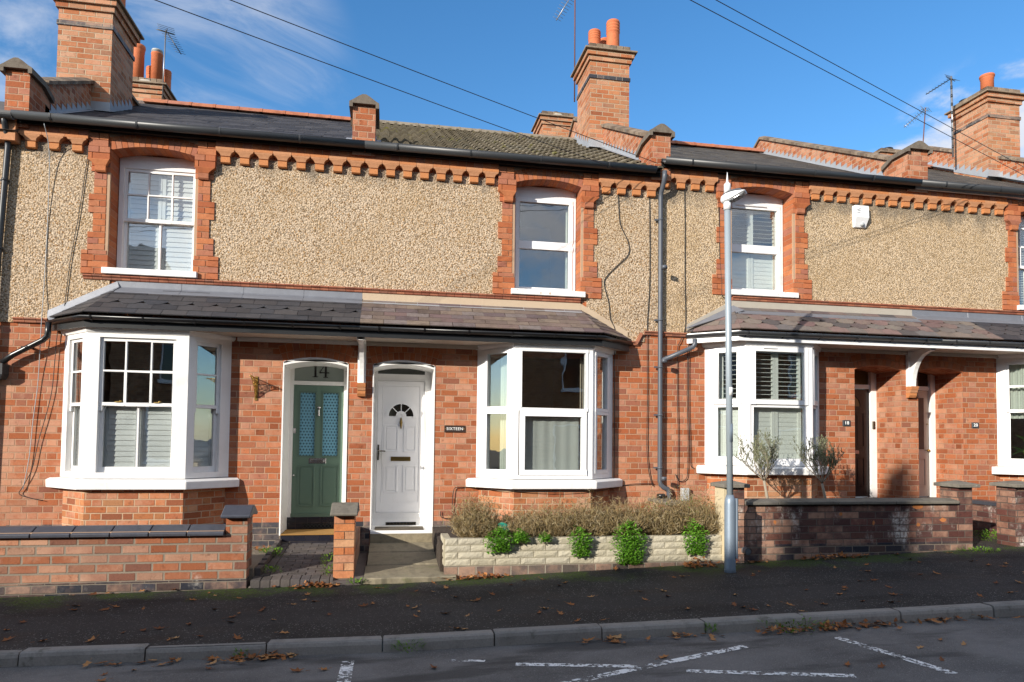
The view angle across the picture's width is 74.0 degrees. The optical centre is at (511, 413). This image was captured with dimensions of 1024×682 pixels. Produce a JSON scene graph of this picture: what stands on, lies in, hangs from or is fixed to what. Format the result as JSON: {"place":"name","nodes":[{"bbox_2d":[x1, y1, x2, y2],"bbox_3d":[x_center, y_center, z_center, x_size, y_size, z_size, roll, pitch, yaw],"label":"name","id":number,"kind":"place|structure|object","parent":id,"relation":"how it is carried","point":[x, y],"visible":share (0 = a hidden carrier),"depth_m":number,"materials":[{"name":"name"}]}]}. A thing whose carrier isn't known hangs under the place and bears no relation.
{"place":"outdoors","nodes":[
{"label":"outdoors","id":0,"kind":"place"},
{"bbox_2d":[249,546,271,584],"bbox_3d":[-6.779,1.974,7.861,7.500,0.505,1.650,1,-2,-10],"label":"gravel bed","id":1,"kind":"object","parent":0,"point":[257,556],"visible":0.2,"depth_m":8.35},
{"bbox_2d":[0,101,21,525],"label":"terraced house","id":2,"kind":"structure","parent":1,"relation":"on","point":[12,135],"depth_m":8.85,"materials":[{"name":"red brick"}]},
{"bbox_2d":[0,118,10,277],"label":"downpipe","id":3,"kind":"object","parent":2,"relation":"attached to","point":[4,179],"visible":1,"depth_m":8.81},
{"bbox_2d":[0,0,364,545],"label":"terraced house","id":4,"kind":"structure","parent":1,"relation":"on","point":[217,258],"depth_m":9.30,"materials":[{"name":"red brick"}]},
{"bbox_2d":[0,322,51,379],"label":"branch pipe","id":5,"kind":"object","parent":4,"relation":"attached to","point":[4,367],"visible":1,"depth_m":8.75,"materials":[{"name":"black plastic"}]},
{"bbox_2d":[22,124,49,489],"bbox_3d":[-6.135,-1.373,8.823,0.329,4.724,0.143,-1,-3,41],"label":"wall cable","id":6,"kind":"object","parent":4,"relation":"attached to","point":[42,305],"depth_m":8.86,"materials":[{"name":"grey plastic"}]},
{"bbox_2d":[19,151,88,500],"bbox_3d":[-6.005,-1.254,8.926,0.691,4.784,0.010,1,-2,-10],"label":"wall cable","id":7,"kind":"object","parent":4,"relation":"attached to","point":[56,337],"depth_m":8.91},
{"bbox_2d":[46,327,238,525],"bbox_3d":[-4.853,0.505,8.895,2.387,3.165,0.699,1,-2,-10],"label":"bay window","id":8,"kind":"structure","parent":4,"relation":"in","point":[156,463],"depth_m":8.76,"materials":[{"name":"white paint"}]},
{"bbox_2d":[101,156,197,278],"bbox_3d":[-4.889,-2.710,9.357,1.185,1.741,0.458,1,-2,-10],"label":"upper window","id":9,"kind":"structure","parent":4,"relation":"in","point":[158,229],"depth_m":9.52,"materials":[{"name":"white paint"}]},
{"bbox_2d":[156,24,185,97],"bbox_3d":[-7.522,-7.689,14.949,0.592,1.547,0.220,2,-3,-28],"label":"tv aerial","id":10,"kind":"object","parent":4,"relation":"attached to","point":[166,32],"visible":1,"depth_m":14.90,"materials":[{"name":"metal"}]},
{"bbox_2d":[249,375,257,399],"bbox_3d":[-3.506,-0.350,9.212,0.037,0.330,0.318,1,-2,-7],"label":"basket bracket","id":11,"kind":"object","parent":4,"relation":"attached to","point":[255,382],"visible":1,"depth_m":9.32,"materials":[{"name":"gold metal"}]},
{"bbox_2d":[280,529,333,535],"bbox_3d":[-2.820,1.687,9.661,0.837,0.015,0.528,1,-2,-10],"label":"door mat","id":12,"kind":"object","parent":4,"relation":"on","point":[308,532],"depth_m":9.58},
{"bbox_2d":[290,385,343,516],"bbox_3d":[-2.880,0.555,10.069,0.728,1.948,0.082,1,-2,-10],"label":"front door","id":13,"kind":"structure","parent":4,"relation":"in","point":[317,453],"depth_m":10.07,"materials":[{"name":"green paint"}]},
{"bbox_2d":[259,547,275,552],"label":"weed","id":14,"kind":"object","parent":1,"relation":"on","point":[265,549],"visible":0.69,"depth_m":8.77,"materials":[{"name":"green plant"}]},
{"bbox_2d":[250,542,333,587],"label":"path","id":15,"kind":"structure","parent":0,"point":[299,563],"depth_m":8.16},
{"bbox_2d":[261,564,279,572],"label":"weed","id":16,"kind":"object","parent":15,"relation":"on","point":[271,568],"visible":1,"depth_m":7.84,"materials":[{"name":"green plant"}]},
{"bbox_2d":[268,547,283,556],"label":"weed","id":17,"kind":"object","parent":15,"relation":"on","point":[276,551],"visible":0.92,"depth_m":8.62,"materials":[{"name":"green plant"}]},
{"bbox_2d":[321,553,332,574],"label":"weed","id":18,"kind":"object","parent":15,"relation":"on","point":[326,555],"visible":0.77,"depth_m":7.89,"materials":[{"name":"green plant"}]},
{"bbox_2d":[375,526,423,529],"bbox_3d":[-1.626,1.655,9.790,0.690,0.016,0.300,1,-2,-10],"label":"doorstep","id":19,"kind":"object","parent":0,"point":[401,528],"depth_m":9.72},
{"bbox_2d":[346,18,674,553],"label":"terraced house","id":20,"kind":"structure","parent":0,"point":[492,259],"depth_m":10.02,"materials":[{"name":"red brick"}]},
{"bbox_2d":[375,380,424,512],"bbox_3d":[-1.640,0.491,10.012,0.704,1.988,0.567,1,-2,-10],"label":"front door","id":21,"kind":"structure","parent":20,"relation":"in","point":[401,404],"depth_m":10.26,"materials":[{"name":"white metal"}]},
{"bbox_2d":[372,517,428,524],"bbox_3d":[-1.670,1.628,10.253,0.897,0.152,0.055,1,-2,-10],"label":"door base","id":22,"kind":"structure","parent":20,"relation":"in","point":[375,520],"depth_m":10.22,"materials":[{"name":"white plastic"}]},
{"bbox_2d":[444,425,464,431],"bbox_3d":[-0.827,0.225,9.820,0.302,0.097,0.025,1,-2,-10],"label":"house sign","id":23,"kind":"object","parent":20,"relation":"attached to","point":[448,428],"visible":1,"depth_m":9.81,"materials":[{"name":"black metal"}]},
{"bbox_2d":[466,343,622,521],"bbox_3d":[0.530,0.605,9.860,2.365,3.165,0.700,1,-2,-10],"label":"bay window","id":24,"kind":"structure","parent":20,"relation":"in","point":[551,456],"depth_m":9.70,"materials":[{"name":"white plastic"}]},
{"bbox_2d":[511,186,585,297],"bbox_3d":[0.515,-2.609,10.331,1.130,1.741,0.471,1,-2,-10],"label":"upper window","id":25,"kind":"structure","parent":20,"relation":"in","point":[530,195],"depth_m":10.44,"materials":[{"name":"white plastic"}]},
{"bbox_2d":[452,483,653,515],"bbox_3d":[0.683,1.256,9.799,3.056,0.467,0.541,1,-2,-10],"label":"wall cable","id":26,"kind":"object","parent":20,"relation":"attached to","point":[540,491],"depth_m":9.75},
{"bbox_2d":[554,0,575,101],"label":"tv aerial","id":27,"kind":"object","parent":20,"relation":"attached to","point":[574,1],"visible":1,"depth_m":13.88,"materials":[{"name":"metal"}]},
{"bbox_2d":[604,195,629,466],"bbox_3d":[1.582,-1.255,10.290,0.409,4.460,0.011,1,-2,-10],"label":"wall cable","id":28,"kind":"object","parent":20,"relation":"attached to","point":[615,336],"depth_m":10.28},
{"bbox_2d":[647,197,652,485],"bbox_3d":[2.115,-1.209,10.384,0.113,4.632,0.011,1,-2,-10],"label":"wall cable","id":29,"kind":"object","parent":20,"relation":"attached to","point":[647,326],"depth_m":10.38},
{"bbox_2d":[653,170,670,498],"bbox_3d":[2.277,-1.025,10.329,0.235,5.300,0.281,-1,-3,33],"label":"downpipe","id":30,"kind":"object","parent":20,"relation":"attached to","point":[661,361],"visible":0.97,"depth_m":10.33,"materials":[{"name":"plastic"}]},
{"bbox_2d":[0,540,1023,652],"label":"pavement","id":31,"kind":"structure","parent":0,"point":[704,591],"depth_m":6.90,"materials":[{"name":"asphalt"}]},
{"bbox_2d":[0,505,257,597],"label":"garden wall","id":32,"kind":"structure","parent":31,"relation":"on","point":[63,560],"depth_m":7.35,"materials":[{"name":"brick"}]},
{"bbox_2d":[294,580,333,588],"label":"leaf litter","id":33,"kind":"object","parent":31,"relation":"on","point":[315,583],"visible":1,"depth_m":7.58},
{"bbox_2d":[346,577,365,584],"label":"weed","id":34,"kind":"object","parent":31,"relation":"on","point":[356,580],"visible":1,"depth_m":7.70,"materials":[{"name":"green plant"}]},
{"bbox_2d":[363,564,455,583],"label":"step slab","id":35,"kind":"structure","parent":31,"relation":"on","point":[388,574],"depth_m":7.94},
{"bbox_2d":[456,571,503,579],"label":"leaf litter","id":36,"kind":"object","parent":31,"relation":"on","point":[491,574],"visible":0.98,"depth_m":7.96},
{"bbox_2d":[440,533,723,577],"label":"planter wall","id":37,"kind":"structure","parent":31,"relation":"on","point":[463,557],"depth_m":8.24,"materials":[{"name":"stone"}]},
{"bbox_2d":[482,526,514,553],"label":"trailing plant","id":38,"kind":"object","parent":37,"relation":"on","point":[500,544],"visible":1,"depth_m":8.04,"materials":[{"name":"green plant"}]},
{"bbox_2d":[498,522,508,531],"bbox_3d":[-0.099,1.383,8.278,0.154,0.122,0.109,1,-2,-10],"label":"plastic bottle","id":39,"kind":"object","parent":37,"relation":"on","point":[502,524],"visible":0.62,"depth_m":8.24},
{"bbox_2d":[511,528,530,543],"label":"trailing plant","id":40,"kind":"object","parent":37,"relation":"on","point":[520,537],"visible":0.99,"depth_m":8.09,"materials":[{"name":"green plant"}]},
{"bbox_2d":[536,532,552,542],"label":"trailing plant","id":41,"kind":"object","parent":37,"relation":"on","point":[546,538],"visible":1,"depth_m":8.14,"materials":[{"name":"green plant"}]},
{"bbox_2d":[567,525,593,557],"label":"trailing plant","id":42,"kind":"object","parent":37,"relation":"on","point":[583,547],"visible":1,"depth_m":8.21,"materials":[{"name":"green plant"}]},
{"bbox_2d":[610,519,648,565],"bbox_3d":[1.433,1.586,8.391,0.528,0.560,0.268,1,-2,-10],"label":"trailing plant","id":43,"kind":"object","parent":37,"relation":"on","point":[630,551],"visible":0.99,"depth_m":8.32,"materials":[{"name":"green plant"}]},
{"bbox_2d":[681,520,709,556],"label":"trailing plant","id":44,"kind":"object","parent":37,"relation":"on","point":[694,546],"visible":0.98,"depth_m":8.48,"materials":[{"name":"green plant"}]},
{"bbox_2d":[683,556,716,567],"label":"leaf litter","id":45,"kind":"object","parent":31,"relation":"on","point":[698,563],"visible":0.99,"depth_m":8.40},
{"bbox_2d":[720,172,746,572],"bbox_3d":[2.662,-0.500,8.153,0.300,4.879,0.167,-1,-3,36],"label":"street lamp","id":46,"kind":"object","parent":31,"relation":"on","point":[729,196],"visible":0.98,"depth_m":8.15,"materials":[{"name":"metal"}]},
{"bbox_2d":[812,551,867,559],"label":"leaf litter","id":47,"kind":"object","parent":31,"relation":"on","point":[841,553],"visible":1,"depth_m":8.76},
{"bbox_2d":[710,480,979,562],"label":"garden wall","id":48,"kind":"structure","parent":31,"relation":"on","point":[774,529],"depth_m":8.89,"materials":[{"name":"brick"}]},
{"bbox_2d":[741,547,750,554],"bbox_3d":[2.954,1.735,8.587,0.090,0.093,0.124,1,-2,-10],"label":"drain pipe","id":49,"kind":"object","parent":48,"relation":"attached to","point":[746,550],"visible":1,"depth_m":8.53,"materials":[{"name":"grey plastic"}]},
{"bbox_2d":[957,546,1001,552],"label":"weed","id":50,"kind":"object","parent":31,"relation":"on","point":[975,549],"visible":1,"depth_m":9.04,"materials":[{"name":"green plant"}]},
{"bbox_2d":[989,480,1023,546],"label":"garden wall","id":51,"kind":"structure","parent":31,"relation":"on","point":[1010,510],"depth_m":9.44,"materials":[{"name":"brick"}]},
{"bbox_2d":[0,616,1023,681],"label":"road","id":52,"kind":"structure","parent":0,"point":[991,650],"depth_m":5.33,"materials":[{"name":"asphalt"}]},
{"bbox_2d":[229,650,296,660],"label":"leaf litter","id":53,"kind":"object","parent":52,"relation":"on","point":[266,656],"visible":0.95,"depth_m":5.57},
{"bbox_2d":[337,661,353,681],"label":"road marking","id":54,"kind":"object","parent":52,"relation":"on","point":[345,668],"visible":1,"depth_m":5.24,"materials":[{"name":"white paint"}]},
{"bbox_2d":[390,638,426,652],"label":"weed","id":55,"kind":"object","parent":52,"relation":"on","point":[408,645],"visible":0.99,"depth_m":5.74,"materials":[{"name":"green plant"}]},
{"bbox_2d":[452,659,484,661],"bbox_3d":[-0.361,1.980,5.445,0.294,0.013,0.050,0,-2,8],"label":"road marking","id":56,"kind":"object","parent":52,"relation":"on","point":[474,660],"visible":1,"depth_m":5.44,"materials":[{"name":"white paint"}]},
{"bbox_2d":[0,600,1023,666],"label":"kerb","id":57,"kind":"structure","parent":52,"relation":"on","point":[68,655],"depth_m":5.88,"materials":[{"name":"concrete"}]},
{"bbox_2d":[515,663,640,667],"bbox_3d":[0.507,1.946,5.252,0.968,0.040,0.075,0,-2,8],"label":"road marking","id":58,"kind":"object","parent":52,"relation":"on","point":[584,665],"visible":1,"depth_m":5.25,"materials":[{"name":"white paint"}]},
{"bbox_2d":[563,645,747,681],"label":"road marking","id":59,"kind":"object","parent":52,"relation":"on","point":[680,659],"visible":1,"depth_m":5.31,"materials":[{"name":"white paint"}]},
{"bbox_2d":[704,622,717,631],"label":"weed","id":60,"kind":"object","parent":52,"relation":"on","point":[711,627],"visible":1,"depth_m":6.08,"materials":[{"name":"green plant"}]},
{"bbox_2d":[686,669,855,676],"bbox_3d":[1.873,1.893,4.950,1.170,0.047,0.075,0,-2,10],"label":"road marking","id":61,"kind":"object","parent":52,"relation":"on","point":[781,673],"visible":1,"depth_m":4.94,"materials":[{"name":"white paint"}]},
{"bbox_2d":[761,617,833,634],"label":"weed","id":62,"kind":"object","parent":52,"relation":"on","point":[798,624],"visible":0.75,"depth_m":6.10,"materials":[{"name":"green plant"}]},
{"bbox_2d":[755,615,982,632],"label":"leaf litter","id":63,"kind":"object","parent":52,"relation":"on","point":[843,623],"visible":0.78,"depth_m":6.15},
{"bbox_2d":[834,637,955,673],"bbox_3d":[2.978,1.895,5.357,0.085,0.043,1.082,1,-2,-19],"label":"road marking","id":64,"kind":"object","parent":52,"relation":"on","point":[922,663],"visible":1,"depth_m":5.19,"materials":[{"name":"white paint"}]},
{"bbox_2d":[0,0,1023,157],"label":"sky","id":65,"kind":"structure","parent":0,"point":[695,72],"materials":[{"name":"blue"}]},
{"bbox_2d":[432,527,675,571],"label":"planter soil","id":66,"kind":"structure","parent":0,"point":[437,542],"depth_m":8.86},
{"bbox_2d":[442,482,505,537],"bbox_3d":[-0.436,1.220,8.374,0.810,0.726,0.890,2,-3,-31],"label":"lavender bush","id":67,"kind":"object","parent":66,"relation":"on","point":[475,522],"visible":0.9,"depth_m":8.25,"materials":[{"name":"brown plant"}]},
{"bbox_2d":[490,500,554,537],"bbox_3d":[0.101,1.338,8.505,0.939,0.512,0.918,1,-2,-10],"label":"lavender bush","id":68,"kind":"object","parent":66,"relation":"on","point":[513,523],"visible":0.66,"depth_m":8.35,"materials":[{"name":"brown plant"}]},
{"bbox_2d":[520,491,588,536],"bbox_3d":[0.561,1.289,8.561,0.961,0.625,0.882,1,-2,-10],"label":"lavender bush","id":69,"kind":"object","parent":66,"relation":"on","point":[560,526],"visible":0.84,"depth_m":8.41,"materials":[{"name":"brown plant"}]},
{"bbox_2d":[562,489,618,535],"bbox_3d":[0.979,1.269,8.659,0.900,0.682,0.853,1,-2,-10],"label":"lavender bush","id":70,"kind":"object","parent":66,"relation":"on","point":[593,527],"visible":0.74,"depth_m":8.47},
{"bbox_2d":[592,489,657,535],"bbox_3d":[1.425,1.273,8.726,0.901,0.689,0.855,2,-3,-33],"label":"lavender bush","id":71,"kind":"object","parent":66,"relation":"on","point":[623,517],"visible":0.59,"depth_m":8.57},
{"bbox_2d":[629,481,696,534],"bbox_3d":[1.857,1.240,8.797,0.992,0.772,0.864,1,-2,-10],"label":"lavender bush","id":72,"kind":"object","parent":66,"relation":"on","point":[666,524],"visible":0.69,"depth_m":8.63,"materials":[{"name":"brown plant"}]},
{"bbox_2d":[648,498,686,511],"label":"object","id":73,"kind":"structure","parent":66,"relation":"on","point":[671,501],"depth_m":9.86,"materials":[{"name":"red brick"}]},
{"bbox_2d":[657,493,664,497],"bbox_3d":[2.245,1.392,10.241,0.128,0.362,0.128,1,-2,-10],"label":"drain stub","id":74,"kind":"object","parent":73,"relation":"on","point":[660,495],"visible":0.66,"depth_m":10.19,"materials":[{"name":"black plastic"}]},
{"bbox_2d":[663,481,723,534],"bbox_3d":[2.366,1.253,8.887,0.920,0.763,0.910,1,-2,-10],"label":"lavender bush","id":75,"kind":"object","parent":66,"relation":"on","point":[705,517],"visible":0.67,"depth_m":8.75,"materials":[{"name":"brown plant"}]},
{"bbox_2d":[382,496,926,650],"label":"ground","id":76,"kind":"structure","parent":0,"point":[855,496],"depth_m":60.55,"materials":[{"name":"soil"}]},
{"bbox_2d":[657,136,942,512],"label":"terraced house","id":77,"kind":"structure","parent":76,"relation":"on","point":[826,325],"depth_m":10.88,"materials":[{"name":"red brick"}]},
{"bbox_2d":[662,339,696,360],"bbox_3d":[2.551,-0.956,10.376,0.553,0.368,0.088,1,-2,-4],"label":"branch pipe","id":78,"kind":"object","parent":77,"relation":"attached to","point":[683,351],"visible":0.91,"depth_m":10.36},
{"bbox_2d":[677,189,685,485],"bbox_3d":[2.611,-1.051,10.467,0.149,4.870,0.011,1,-2,-10],"label":"wall cable","id":79,"kind":"object","parent":77,"relation":"attached to","point":[677,357],"depth_m":10.44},
{"bbox_2d":[680,488,689,500],"bbox_3d":[2.641,1.236,10.373,0.117,0.193,0.091,1,-2,-10],"label":"meter box","id":80,"kind":"object","parent":77,"relation":"attached to","point":[682,491],"visible":0.56,"depth_m":10.33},
{"bbox_2d":[675,332,695,481],"bbox_3d":[2.691,-0.137,10.432,0.376,2.365,0.051,1,-2,1],"label":"wall cable","id":81,"kind":"object","parent":77,"relation":"attached to","point":[687,407],"depth_m":10.45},
{"bbox_2d":[688,331,698,467],"bbox_3d":[2.810,-0.232,10.453,0.190,2.149,0.043,0,-2,13],"label":"wall cable","id":82,"kind":"object","parent":77,"relation":"attached to","point":[689,414],"depth_m":10.45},
{"bbox_2d":[718,202,724,297],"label":"wall cable","id":83,"kind":"object","parent":77,"relation":"attached to","point":[719,248],"depth_m":10.63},
{"bbox_2d":[696,341,829,512],"bbox_3d":[3.981,0.589,10.479,2.268,3.325,0.698,1,-2,-10],"label":"bay window","id":84,"kind":"structure","parent":77,"relation":"in","point":[789,477],"depth_m":10.36,"materials":[{"name":"white plastic"}]},
{"bbox_2d":[731,194,798,298],"bbox_3d":[3.948,-2.705,10.960,1.175,1.741,0.487,1,-2,-10],"label":"upper window","id":85,"kind":"structure","parent":77,"relation":"in","point":[757,271],"depth_m":11.12,"materials":[{"name":"white plastic"}]},
{"bbox_2d":[842,420,849,425],"bbox_3d":[5.385,0.156,10.940,0.135,0.096,0.024,1,-2,-10],"label":"house sign","id":86,"kind":"object","parent":77,"relation":"attached to","point":[845,422],"visible":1,"depth_m":10.93,"materials":[{"name":"stone"}]},
{"bbox_2d":[852,205,868,228],"bbox_3d":[5.675,-3.204,11.061,0.248,0.358,0.099,1,-2,-10],"label":"alarm box","id":87,"kind":"object","parent":77,"relation":"attached to","point":[860,216],"visible":1,"depth_m":11.03,"materials":[{"name":"white plastic"}]},
{"bbox_2d":[855,389,868,495],"bbox_3d":[5.791,0.499,11.672,0.750,1.845,0.062,1,-2,-10],"label":"front door","id":88,"kind":"structure","parent":77,"relation":"in","point":[861,395],"depth_m":11.70,"materials":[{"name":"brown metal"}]},
{"bbox_2d":[873,72,1023,500],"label":"terraced house","id":89,"kind":"structure","parent":0,"point":[967,252],"depth_m":11.45,"materials":[{"name":"red brick"}]},
{"bbox_2d":[904,107,930,141],"bbox_3d":[11.218,-7.701,18.749,0.951,1.702,0.305,1,-2,-19],"label":"tv aerial","id":90,"kind":"object","parent":89,"relation":"attached to","point":[925,110],"visible":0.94,"depth_m":18.91,"materials":[{"name":"metal"}]},
{"bbox_2d":[918,391,929,495],"bbox_3d":[6.951,0.519,11.856,0.760,1.845,0.110,1,-2,-10],"label":"front door","id":91,"kind":"structure","parent":89,"relation":"in","point":[923,421],"depth_m":11.91,"materials":[{"name":"plastic"}]},
{"bbox_2d":[926,75,959,156],"bbox_3d":[9.519,-6.619,14.953,0.904,1.905,0.255,1,-2,-19],"label":"tv aerial","id":92,"kind":"object","parent":89,"relation":"attached to","point":[951,97],"visible":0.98,"depth_m":15.02,"materials":[{"name":"metal"}]},
{"bbox_2d":[971,422,978,427],"bbox_3d":[7.747,0.198,11.363,0.130,0.094,0.024,1,-2,-10],"label":"house sign","id":93,"kind":"object","parent":89,"relation":"attached to","point":[974,424],"visible":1,"depth_m":11.36,"materials":[{"name":"stone"}]},
{"bbox_2d":[992,354,1023,480],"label":"bay window","id":94,"kind":"structure","parent":89,"relation":"in","point":[1009,367],"depth_m":11.41,"materials":[{"name":"white paint"}]},
{"bbox_2d":[1012,435,1023,458],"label":"houseplant","id":95,"kind":"object","parent":89,"relation":"on","point":[1020,450],"visible":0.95,"depth_m":11.49,"materials":[{"name":"green plant"}]},
{"bbox_2d":[1017,216,1023,310],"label":"upper window","id":96,"kind":"structure","parent":89,"relation":"in","point":[1021,226],"depth_m":11.99,"materials":[{"name":"white plastic"}]},
{"bbox_2d":[973,534,996,540],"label":"garden ground","id":97,"kind":"structure","parent":0,"point":[977,538],"depth_m":10.57,"materials":[{"name":"soil"}]},
{"bbox_2d":[972,499,996,536],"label":"garden wall","id":98,"kind":"structure","parent":97,"relation":"on","point":[984,513],"depth_m":10.93,"materials":[{"name":"brick"}]},
{"bbox_2d":[973,529,996,540],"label":"weed","id":99,"kind":"object","parent":97,"relation":"on","point":[993,532],"visible":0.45,"depth_m":10.02,"materials":[{"name":"green plant"}]},
{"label":"path bed","id":100,"kind":"structure","parent":0,"visible":0},
{"bbox_2d":[254,539,281,575],"bbox_3d":[-3.059,1.836,8.565,0.065,0.282,1.570,1,-2,-10],"label":"path edging","id":101,"kind":"object","parent":100,"relation":"on","point":[266,559],"visible":0.52,"depth_m":8.29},
{"bbox_2d":[330,502,359,579],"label":"brick pillar","id":102,"kind":"structure","parent":100,"relation":"on","point":[346,552],"depth_m":7.81,"materials":[{"name":"orange brick"}]},
{"bbox_2d":[331,550,434,585],"bbox_3d":[-1.551,2.019,8.681,1.320,0.400,1.820,1,-2,-10],"label":"path margin","id":103,"kind":"object","parent":100,"relation":"on","point":[361,565],"visible":0.26,"depth_m":8.02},
{"bbox_2d":[369,542,433,552],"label":"step slab","id":104,"kind":"structure","parent":103,"relation":"on","point":[402,547],"depth_m":9.34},
{"bbox_2d":[367,552,436,565],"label":"step slab","id":105,"kind":"structure","parent":103,"relation":"on","point":[402,558],"depth_m":8.76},
{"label":"garden ground","id":106,"kind":"structure","parent":0,"visible":0},
{"bbox_2d":[733,430,782,497],"bbox_3d":[3.453,0.939,9.540,0.684,1.505,0.748,0,-2,24],"label":"olive tree","id":107,"kind":"object","parent":106,"relation":"on","point":[761,448],"visible":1,"depth_m":9.49,"materials":[{"name":"green plant"}]},
{"bbox_2d":[790,433,845,497],"bbox_3d":[4.287,0.986,9.669,0.851,1.440,0.636,2,-2,-21],"label":"olive tree","id":108,"kind":"object","parent":106,"relation":"on","point":[826,460],"visible":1,"depth_m":9.64,"materials":[{"name":"green plant"}]},
{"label":"pavement","id":109,"kind":"structure","parent":0,"visible":0},
{"bbox_3d":[-22.782,-2.282,-8.153,0.320,7.800,0.320,1,-2,-10],"label":"telegraph pole","id":110,"kind":"object","parent":109,"relation":"on","visible":0},
{"bbox_2d":[155,0,620,170],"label":"overhead wire","id":111,"kind":"object","parent":110,"relation":"attached to","point":[368,78],"visible":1,"depth_m":7.70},
{"bbox_2d":[230,0,657,163],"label":"overhead wire","id":112,"kind":"object","parent":110,"relation":"attached to","point":[429,76],"visible":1,"depth_m":7.93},
{"bbox_2d":[690,0,1022,174],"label":"overhead wire","id":113,"kind":"object","parent":110,"relation":"attached to","point":[844,80],"visible":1,"depth_m":8.70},
{"bbox_2d":[716,0,1023,166],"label":"overhead wire","id":114,"kind":"object","parent":110,"relation":"attached to","point":[859,77],"visible":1,"depth_m":8.82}
]}

